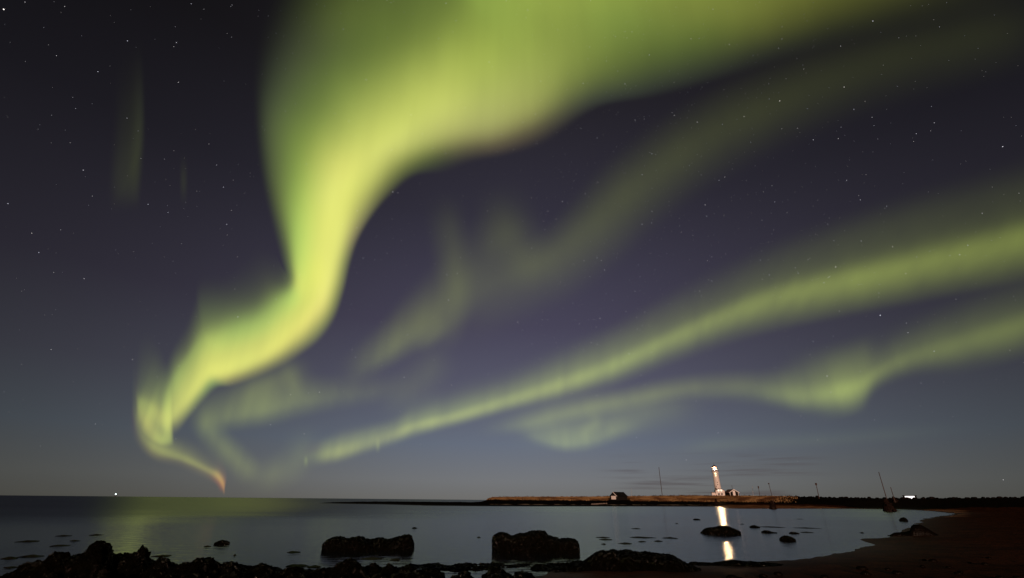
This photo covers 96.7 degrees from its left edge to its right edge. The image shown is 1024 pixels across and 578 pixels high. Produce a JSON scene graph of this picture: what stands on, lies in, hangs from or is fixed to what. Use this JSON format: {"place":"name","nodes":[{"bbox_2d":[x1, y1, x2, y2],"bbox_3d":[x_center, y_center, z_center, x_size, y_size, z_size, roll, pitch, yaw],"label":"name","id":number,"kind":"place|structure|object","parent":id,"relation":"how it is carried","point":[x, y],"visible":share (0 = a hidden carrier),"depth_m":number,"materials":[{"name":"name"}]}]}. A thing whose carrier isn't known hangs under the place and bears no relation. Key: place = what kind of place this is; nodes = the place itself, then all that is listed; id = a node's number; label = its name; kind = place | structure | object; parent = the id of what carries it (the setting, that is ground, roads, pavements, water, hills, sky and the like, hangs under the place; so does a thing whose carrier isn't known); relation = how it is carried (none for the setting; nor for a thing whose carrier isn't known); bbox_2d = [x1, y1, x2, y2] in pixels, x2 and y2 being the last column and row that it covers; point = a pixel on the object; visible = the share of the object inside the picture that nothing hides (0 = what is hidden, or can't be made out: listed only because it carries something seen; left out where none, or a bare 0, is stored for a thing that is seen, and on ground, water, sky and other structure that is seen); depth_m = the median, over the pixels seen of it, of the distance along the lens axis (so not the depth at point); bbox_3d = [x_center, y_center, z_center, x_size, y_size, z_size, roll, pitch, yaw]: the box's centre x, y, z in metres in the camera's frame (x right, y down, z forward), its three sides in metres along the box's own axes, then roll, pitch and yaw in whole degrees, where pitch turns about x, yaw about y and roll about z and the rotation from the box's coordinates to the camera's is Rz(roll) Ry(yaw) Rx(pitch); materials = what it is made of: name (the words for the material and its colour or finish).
{"place":"outdoors","nodes":[
{"label":"outdoors","id":0,"kind":"place"},
{"bbox_2d":[0,495,953,577],"bbox_3d":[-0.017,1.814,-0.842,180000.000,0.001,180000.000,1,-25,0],"label":"water","id":1,"kind":"structure","parent":0,"point":[257,531],"depth_m":34.37,"materials":[{"name":"grey liquid"}]},
{"bbox_2d":[1,556,17,558],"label":"seaweed patch","id":2,"kind":"object","parent":1,"relation":"on","point":[10,557],"visible":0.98,"depth_m":15.82,"materials":[{"name":"black plant"}]},
{"bbox_2d":[17,540,38,541],"bbox_3d":[-23.127,12.088,21.822,0.921,0.079,0.902,1,-25,0],"label":"seaweed patch","id":3,"kind":"object","parent":1,"relation":"on","point":[29,541],"visible":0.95,"depth_m":21.72,"materials":[{"name":"black plant"}]},
{"bbox_2d":[20,554,43,556],"bbox_3d":[-17.409,9.666,16.482,0.854,0.077,0.697,1,-25,0],"label":"seaweed patch","id":4,"kind":"object","parent":1,"relation":"on","point":[32,555],"visible":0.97,"depth_m":16.40,"materials":[{"name":"black plant"}]},
{"bbox_2d":[214,540,229,544],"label":"rock","id":5,"kind":"object","parent":1,"relation":"in","point":[223,542],"visible":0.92,"depth_m":21.27,"materials":[{"name":"black stone"}]},
{"bbox_2d":[285,564,307,566],"bbox_3d":[-6.947,8.973,14.773,0.830,0.077,0.621,1,-25,0],"label":"seaweed patch","id":6,"kind":"object","parent":1,"relation":"on","point":[297,565],"visible":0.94,"depth_m":14.69,"materials":[{"name":"plant"}]},
{"bbox_2d":[321,534,413,551],"bbox_3d":[-6.175,11.170,19.759,3.925,0.907,1.646,6,-25,-12],"label":"rock","id":7,"kind":"object","parent":1,"relation":"in","point":[404,542],"visible":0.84,"depth_m":19.29,"materials":[{"name":"black stone"}]},
{"bbox_2d":[361,557,381,559],"bbox_3d":[-5.151,9.899,16.730,0.868,0.075,0.772,-2,-25,5],"label":"seaweed patch","id":8,"kind":"object","parent":1,"relation":"on","point":[372,558],"visible":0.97,"depth_m":16.59,"materials":[{"name":"black plant"}]},
{"bbox_2d":[492,530,579,553],"bbox_3d":[1.000,11.146,19.669,3.763,1.278,1.917,1,-25,0],"label":"rock","id":9,"kind":"object","parent":1,"relation":"in","point":[535,541],"visible":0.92,"depth_m":19.12,"materials":[{"name":"black stone"}]},
{"bbox_2d":[700,525,740,534],"bbox_3d":[14.578,16.948,31.867,2.676,0.708,1.417,-10,-27,21],"label":"rock","id":10,"kind":"object","parent":1,"relation":"in","point":[723,529],"visible":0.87,"depth_m":31.40,"materials":[{"name":"black stone"}]},
{"bbox_2d":[761,530,776,532],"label":"rock","id":11,"kind":"object","parent":1,"relation":"in","point":[765,531],"visible":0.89,"depth_m":33.02,"materials":[{"name":"black stone"}]},
{"bbox_2d":[779,535,795,540],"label":"rock","id":12,"kind":"object","parent":1,"relation":"in","point":[785,538],"visible":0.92,"depth_m":26.35,"materials":[{"name":"black stone"}]},
{"bbox_2d":[882,499,896,511],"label":"cairn","id":13,"kind":"object","parent":1,"relation":"in","point":[887,506],"visible":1,"depth_m":127.96,"materials":[{"name":"stone"}]},
{"bbox_2d":[0,0,1023,499],"label":"sky","id":14,"kind":"structure","parent":0,"point":[220,321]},
{"bbox_2d":[3,2,1023,453],"bbox_3d":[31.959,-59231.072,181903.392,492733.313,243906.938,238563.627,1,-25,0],"label":"stars","id":15,"kind":"object","parent":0,"point":[655,154],"visible":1,"depth_m":220382.00,"materials":[{"name":"white"}]},
{"bbox_2d":[325,496,1023,577],"bbox_3d":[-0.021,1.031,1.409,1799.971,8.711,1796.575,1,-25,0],"label":"ground","id":16,"kind":"structure","parent":0,"point":[975,532],"depth_m":22.82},
{"bbox_2d":[0,572,11,577],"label":"boulder","id":17,"kind":"object","parent":16,"relation":"on","point":[7,574],"visible":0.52,"depth_m":10.91,"materials":[{"name":"black stone"}]},
{"bbox_2d":[8,559,40,577],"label":"boulder","id":18,"kind":"object","parent":16,"relation":"on","point":[23,566],"visible":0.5,"depth_m":10.66,"materials":[{"name":"black stone"}]},
{"bbox_2d":[30,551,76,577],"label":"boulder","id":19,"kind":"object","parent":16,"relation":"on","point":[54,562],"visible":0.7,"depth_m":10.62,"materials":[{"name":"black stone"}]},
{"bbox_2d":[60,557,78,577],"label":"boulder","id":20,"kind":"object","parent":16,"relation":"on","point":[64,572],"visible":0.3,"depth_m":10.61,"materials":[{"name":"black stone"}]},
{"bbox_2d":[69,540,113,575],"bbox_3d":[-9.936,6.826,10.717,0.930,1.605,0.912,1,-25,0],"label":"boulder","id":21,"kind":"object","parent":16,"relation":"on","point":[96,557],"visible":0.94,"depth_m":10.71,"materials":[{"name":"black stone"}]},
{"bbox_2d":[110,552,129,577],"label":"boulder","id":22,"kind":"object","parent":16,"relation":"on","point":[119,560],"visible":0.41,"depth_m":11.05,"materials":[{"name":"black stone"}]},
{"bbox_2d":[118,545,151,577],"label":"boulder","id":23,"kind":"object","parent":16,"relation":"on","point":[137,563],"visible":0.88,"depth_m":11.03,"materials":[{"name":"black stone"}]},
{"bbox_2d":[141,556,175,577],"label":"boulder","id":24,"kind":"object","parent":16,"relation":"on","point":[160,566],"visible":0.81,"depth_m":11.07,"materials":[{"name":"black stone"}]},
{"bbox_2d":[166,562,189,574],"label":"boulder","id":25,"kind":"object","parent":16,"relation":"on","point":[178,569],"visible":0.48,"depth_m":11.11,"materials":[{"name":"black stone"}]},
{"bbox_2d":[178,556,220,577],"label":"boulder","id":26,"kind":"object","parent":16,"relation":"on","point":[210,566],"visible":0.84,"depth_m":10.84,"materials":[{"name":"black stone"}]},
{"bbox_2d":[217,561,243,574],"bbox_3d":[-7.046,7.205,11.201,0.886,0.898,0.866,1,-25,0],"label":"boulder","id":27,"kind":"object","parent":16,"relation":"on","point":[227,566],"visible":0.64,"depth_m":11.20,"materials":[{"name":"black stone"}]},
{"bbox_2d":[243,563,277,577],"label":"boulder","id":28,"kind":"object","parent":16,"relation":"on","point":[260,570],"visible":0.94,"depth_m":11.21,"materials":[{"name":"black stone"}]},
{"bbox_2d":[12,553,529,577],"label":"rock outcrop","id":29,"kind":"object","parent":16,"relation":"on","point":[28,572],"visible":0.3,"depth_m":14.30,"materials":[{"name":"black stone"}]},
{"bbox_2d":[274,566,310,577],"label":"boulder","id":30,"kind":"object","parent":16,"relation":"on","point":[288,572],"visible":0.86,"depth_m":11.25,"materials":[{"name":"black stone"}]},
{"bbox_2d":[308,567,330,577],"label":"boulder","id":31,"kind":"object","parent":16,"relation":"on","point":[323,572],"visible":0.78,"depth_m":11.30,"materials":[{"name":"black stone"}]},
{"bbox_2d":[328,557,366,577],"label":"boulder","id":32,"kind":"object","parent":16,"relation":"on","point":[347,568],"visible":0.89,"depth_m":11.01,"materials":[{"name":"black stone"}]},
{"bbox_2d":[364,562,381,577],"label":"boulder","id":33,"kind":"object","parent":16,"relation":"on","point":[371,569],"visible":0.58,"depth_m":11.43,"materials":[{"name":"black stone"}]},
{"bbox_2d":[380,563,397,577],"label":"boulder","id":34,"kind":"object","parent":16,"relation":"on","point":[388,569],"visible":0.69,"depth_m":11.43,"materials":[{"name":"black stone"}]},
{"bbox_2d":[398,563,418,573],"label":"boulder","id":35,"kind":"object","parent":16,"relation":"on","point":[406,568],"visible":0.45,"depth_m":11.52,"materials":[{"name":"black stone"}]},
{"bbox_2d":[401,570,427,577],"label":"boulder","id":36,"kind":"object","parent":16,"relation":"on","point":[413,574],"visible":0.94,"depth_m":10.98,"materials":[{"name":"black stone"}]},
{"bbox_2d":[422,569,444,577],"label":"boulder","id":37,"kind":"object","parent":16,"relation":"on","point":[438,573],"visible":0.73,"depth_m":11.47,"materials":[{"name":"black stone"}]},
{"bbox_2d":[450,574,469,577],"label":"boulder","id":38,"kind":"object","parent":16,"relation":"on","point":[461,576],"visible":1,"depth_m":10.68,"materials":[{"name":"black stone"}]},
{"bbox_2d":[458,570,473,577],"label":"boulder","id":39,"kind":"object","parent":16,"relation":"on","point":[468,573],"visible":0.69,"depth_m":11.60,"materials":[{"name":"black stone"}]},
{"bbox_2d":[486,574,504,577],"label":"boulder","id":40,"kind":"object","parent":16,"relation":"on","point":[495,576],"visible":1,"depth_m":10.90,"materials":[{"name":"black stone"}]},
{"bbox_2d":[481,567,511,577],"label":"boulder","id":41,"kind":"object","parent":16,"relation":"on","point":[495,570],"visible":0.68,"depth_m":11.57,"materials":[{"name":"black stone"}]},
{"bbox_2d":[516,574,527,577],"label":"boulder","id":42,"kind":"object","parent":16,"relation":"on","point":[520,576],"visible":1,"depth_m":10.84,"materials":[{"name":"black stone"}]},
{"bbox_2d":[512,570,534,577],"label":"boulder","id":43,"kind":"object","parent":16,"relation":"on","point":[528,575],"visible":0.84,"depth_m":11.62,"materials":[{"name":"black stone"}]},
{"bbox_2d":[530,549,700,572],"bbox_3d":[3.203,8.783,14.481,5.212,0.884,2.391,-4,-25,9],"label":"rock outcrop","id":44,"kind":"object","parent":16,"relation":"on","point":[624,560],"visible":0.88,"depth_m":13.79,"materials":[{"name":"black stone"}]},
{"bbox_2d":[609,492,627,499],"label":"boathouse","id":45,"kind":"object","parent":16,"relation":"on","point":[618,496],"visible":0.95,"depth_m":255.58,"materials":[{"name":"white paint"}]},
{"bbox_2d":[487,495,797,502],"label":"grass","id":46,"kind":"structure","parent":16,"relation":"on","point":[693,498],"depth_m":261.19,"materials":[{"name":"brown plant"}]},
{"bbox_2d":[499,494,791,496],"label":"scrub","id":47,"kind":"object","parent":16,"relation":"on","point":[653,495],"visible":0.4,"depth_m":287.67,"materials":[{"name":"brown plant"}]},
{"bbox_2d":[711,465,720,489],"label":"lighthouse","id":48,"kind":"object","parent":16,"relation":"on","point":[717,485],"visible":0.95,"depth_m":340.00,"materials":[{"name":"white paint"}]},
{"bbox_2d":[711,488,724,495],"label":"house","id":49,"kind":"structure","parent":16,"relation":"on","point":[718,491],"depth_m":327.27,"materials":[{"name":"white paint"}]},
{"bbox_2d":[725,489,738,495],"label":"cabin","id":50,"kind":"object","parent":16,"relation":"on","point":[729,492],"visible":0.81,"depth_m":327.11,"materials":[{"name":"white paint"}]},
{"bbox_2d":[689,559,783,566],"bbox_3d":[8.107,9.452,15.586,3.876,0.260,1.266,-9,-27,20],"label":"rock outcrop","id":51,"kind":"object","parent":16,"relation":"on","point":[731,562],"visible":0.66,"depth_m":15.54,"materials":[{"name":"black stone"}]},
{"bbox_2d":[769,500,776,508],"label":"cairn","id":52,"kind":"object","parent":16,"relation":"on","point":[772,505],"visible":0.92,"depth_m":156.68,"materials":[{"name":"stone"}]},
{"bbox_2d":[902,495,916,498],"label":"building","id":53,"kind":"structure","parent":16,"relation":"on","point":[910,496],"depth_m":305.95,"materials":[{"name":"white"}]},
{"bbox_2d":[887,524,937,535],"bbox_3d":[27.077,16.507,30.774,2.807,1.081,1.377,-17,-30,33],"label":"rock","id":54,"kind":"object","parent":16,"relation":"on","point":[918,530],"visible":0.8,"depth_m":30.33,"materials":[{"name":"black stone"}]}
]}

